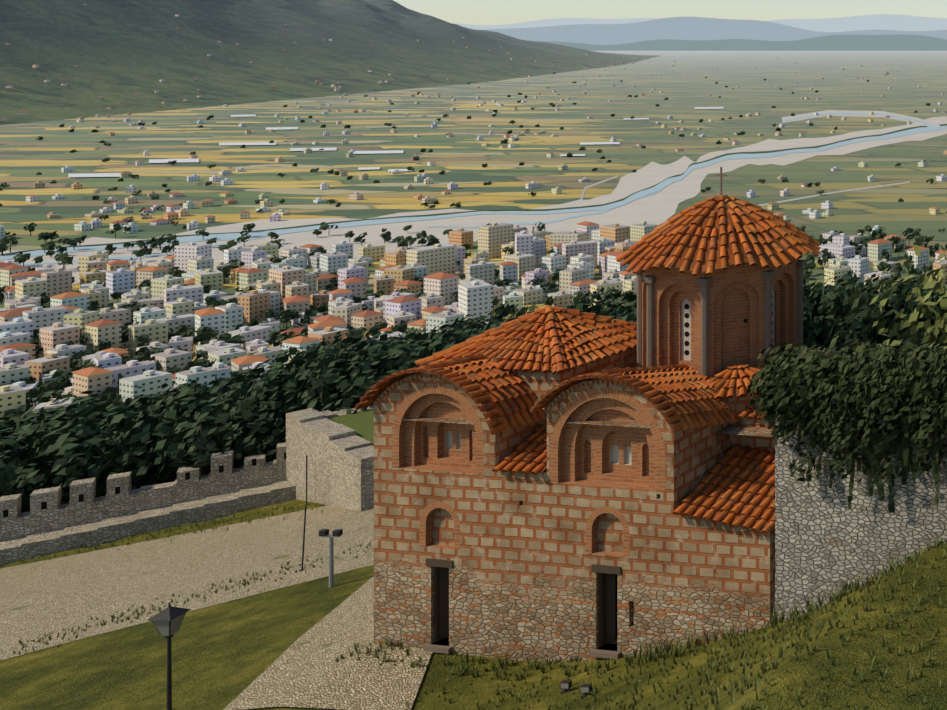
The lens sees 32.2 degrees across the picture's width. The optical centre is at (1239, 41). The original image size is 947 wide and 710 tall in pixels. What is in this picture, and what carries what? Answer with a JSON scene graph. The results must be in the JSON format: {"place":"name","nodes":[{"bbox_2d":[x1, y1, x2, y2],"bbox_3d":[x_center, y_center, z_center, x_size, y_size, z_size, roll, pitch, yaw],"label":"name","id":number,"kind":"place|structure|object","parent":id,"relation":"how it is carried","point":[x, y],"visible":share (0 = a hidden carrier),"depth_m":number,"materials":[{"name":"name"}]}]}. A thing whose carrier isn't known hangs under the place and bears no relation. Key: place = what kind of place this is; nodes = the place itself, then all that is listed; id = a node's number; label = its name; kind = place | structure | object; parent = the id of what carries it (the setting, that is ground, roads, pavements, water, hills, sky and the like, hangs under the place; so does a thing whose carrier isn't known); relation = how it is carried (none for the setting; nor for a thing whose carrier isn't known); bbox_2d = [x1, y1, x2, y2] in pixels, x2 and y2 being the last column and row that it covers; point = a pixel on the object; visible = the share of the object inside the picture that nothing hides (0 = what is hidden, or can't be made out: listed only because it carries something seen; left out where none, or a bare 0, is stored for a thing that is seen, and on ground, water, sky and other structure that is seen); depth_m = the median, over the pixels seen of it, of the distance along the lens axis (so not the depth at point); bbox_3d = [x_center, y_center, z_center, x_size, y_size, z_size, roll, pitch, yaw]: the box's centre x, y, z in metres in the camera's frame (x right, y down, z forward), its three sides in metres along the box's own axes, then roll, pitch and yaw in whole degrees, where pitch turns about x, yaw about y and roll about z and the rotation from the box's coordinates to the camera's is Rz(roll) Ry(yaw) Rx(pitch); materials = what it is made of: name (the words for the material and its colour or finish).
{"place":"outdoors","nodes":[
{"label":"outdoors","id":0,"kind":"place"},
{"bbox_2d":[0,0,658,124],"bbox_3d":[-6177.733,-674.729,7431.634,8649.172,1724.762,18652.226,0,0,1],"label":"mountains","id":1,"kind":"structure","parent":0,"point":[123,53],"depth_m":4474.94,"materials":[{"name":"green plant"}]},
{"bbox_2d":[0,4,644,120],"bbox_3d":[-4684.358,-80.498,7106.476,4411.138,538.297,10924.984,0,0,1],"label":"slope houses","id":2,"kind":"structure","parent":1,"relation":"on","point":[337,88],"depth_m":4216.17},
{"bbox_2d":[0,51,946,709],"bbox_3d":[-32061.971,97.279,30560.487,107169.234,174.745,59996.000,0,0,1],"label":"ground","id":3,"kind":"structure","parent":0,"point":[224,655],"depth_m":1499.90,"materials":[{"name":"green plant"}]},
{"bbox_2d":[0,442,295,566],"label":"wall","id":4,"kind":"structure","parent":3,"relation":"on","point":[48,523],"depth_m":45.45,"materials":[{"name":"stone"}]},
{"bbox_2d":[147,602,190,709],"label":"lantern post","id":5,"kind":"object","parent":3,"relation":"on","point":[167,621],"visible":1,"depth_m":24.02,"materials":[{"name":"grey metal"}]},
{"bbox_2d":[0,505,431,709],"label":"cobble paths","id":6,"kind":"structure","parent":3,"relation":"on","point":[55,596],"depth_m":36.44,"materials":[{"name":"beige stone"}]},
{"bbox_2d":[299,505,306,570],"bbox_3d":[-28.794,15.333,36.992,0.192,2.100,0.100,0,0,1],"label":"thin pole","id":7,"kind":"object","parent":6,"relation":"on","point":[302,569],"visible":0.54,"depth_m":36.98,"materials":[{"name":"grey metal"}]},
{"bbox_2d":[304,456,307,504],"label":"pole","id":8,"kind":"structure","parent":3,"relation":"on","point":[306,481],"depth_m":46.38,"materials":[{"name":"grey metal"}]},
{"bbox_2d":[286,405,373,510],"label":"tower","id":9,"kind":"structure","parent":3,"relation":"on","point":[336,448],"depth_m":46.32,"materials":[{"name":"stone"}]},
{"bbox_2d":[319,529,342,587],"bbox_3d":[-26.316,15.077,34.823,0.580,1.850,0.160,0,0,1],"label":"flood post","id":10,"kind":"object","parent":3,"relation":"on","point":[335,533],"visible":0.9,"depth_m":34.80,"materials":[{"name":"silver metal"}]},
{"bbox_2d":[0,57,946,420],"bbox_3d":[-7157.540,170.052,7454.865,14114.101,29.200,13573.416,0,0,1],"label":"town","id":11,"kind":"object","parent":3,"relation":"on","point":[172,301],"visible":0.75,"depth_m":850.09},
{"bbox_2d":[0,269,946,512],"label":"hill trees","id":12,"kind":"object","parent":3,"relation":"on","point":[148,440],"visible":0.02,"depth_m":50.68,"materials":[{"name":"green plant"}]},
{"bbox_2d":[0,65,946,421],"bbox_3d":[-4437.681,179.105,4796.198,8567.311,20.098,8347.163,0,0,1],"label":"town trees","id":13,"kind":"object","parent":3,"relation":"on","point":[58,385],"visible":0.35,"depth_m":916.65,"materials":[{"name":"green plant"}]},
{"bbox_2d":[13,503,946,709],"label":"grass tufts","id":14,"kind":"object","parent":3,"relation":"on","point":[846,590],"visible":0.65,"depth_m":25.80,"materials":[{"name":"green plant"}]},
{"bbox_2d":[560,680,571,693],"bbox_3d":[-14.921,14.327,26.644,0.200,0.290,0.121,0,0,1],"label":"ground floodlight","id":15,"kind":"object","parent":3,"relation":"on","point":[566,685],"visible":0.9,"depth_m":26.60,"materials":[{"name":"grey metal"}]},
{"bbox_2d":[580,684,591,697],"bbox_3d":[-14.142,14.085,26.036,0.200,0.290,0.121,0,0,1],"label":"ground floodlight","id":16,"kind":"object","parent":3,"relation":"on","point":[585,689],"visible":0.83,"depth_m":25.98,"materials":[{"name":"grey metal"}]},
{"bbox_2d":[355,167,854,660],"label":"church","id":17,"kind":"structure","parent":3,"relation":"on","point":[559,483],"depth_m":29.04,"materials":[{"name":"brick"}]},
{"bbox_2d":[775,390,946,622],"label":"wall","id":18,"kind":"structure","parent":3,"relation":"on","point":[825,536],"depth_m":27.09,"materials":[{"name":"stone"}]},
{"bbox_2d":[747,333,946,512],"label":"ivy","id":19,"kind":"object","parent":18,"relation":"attached to","point":[884,388],"depth_m":26.51,"materials":[{"name":"green plant"}]},
{"bbox_2d":[829,212,946,357],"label":"trees","id":20,"kind":"object","parent":3,"relation":"on","point":[927,282],"visible":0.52,"depth_m":33.90,"materials":[{"name":"green plant"}]},
{"bbox_2d":[0,107,946,284],"bbox_3d":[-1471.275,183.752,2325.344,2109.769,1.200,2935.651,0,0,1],"label":"river","id":21,"kind":"structure","parent":0,"point":[653,193],"depth_m":1308.55,"materials":[{"name":"liquid"}]},
{"bbox_2d":[393,0,946,24],"label":"sky","id":22,"kind":"structure","parent":0,"point":[470,12],"materials":[{"name":"white"}]},
{"bbox_2d":[452,14,946,50],"bbox_3d":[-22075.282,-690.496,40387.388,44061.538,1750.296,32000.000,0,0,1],"label":"distant mountains","id":23,"kind":"structure","parent":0,"point":[885,32],"depth_m":42330.32,"materials":[{"name":"blue"}]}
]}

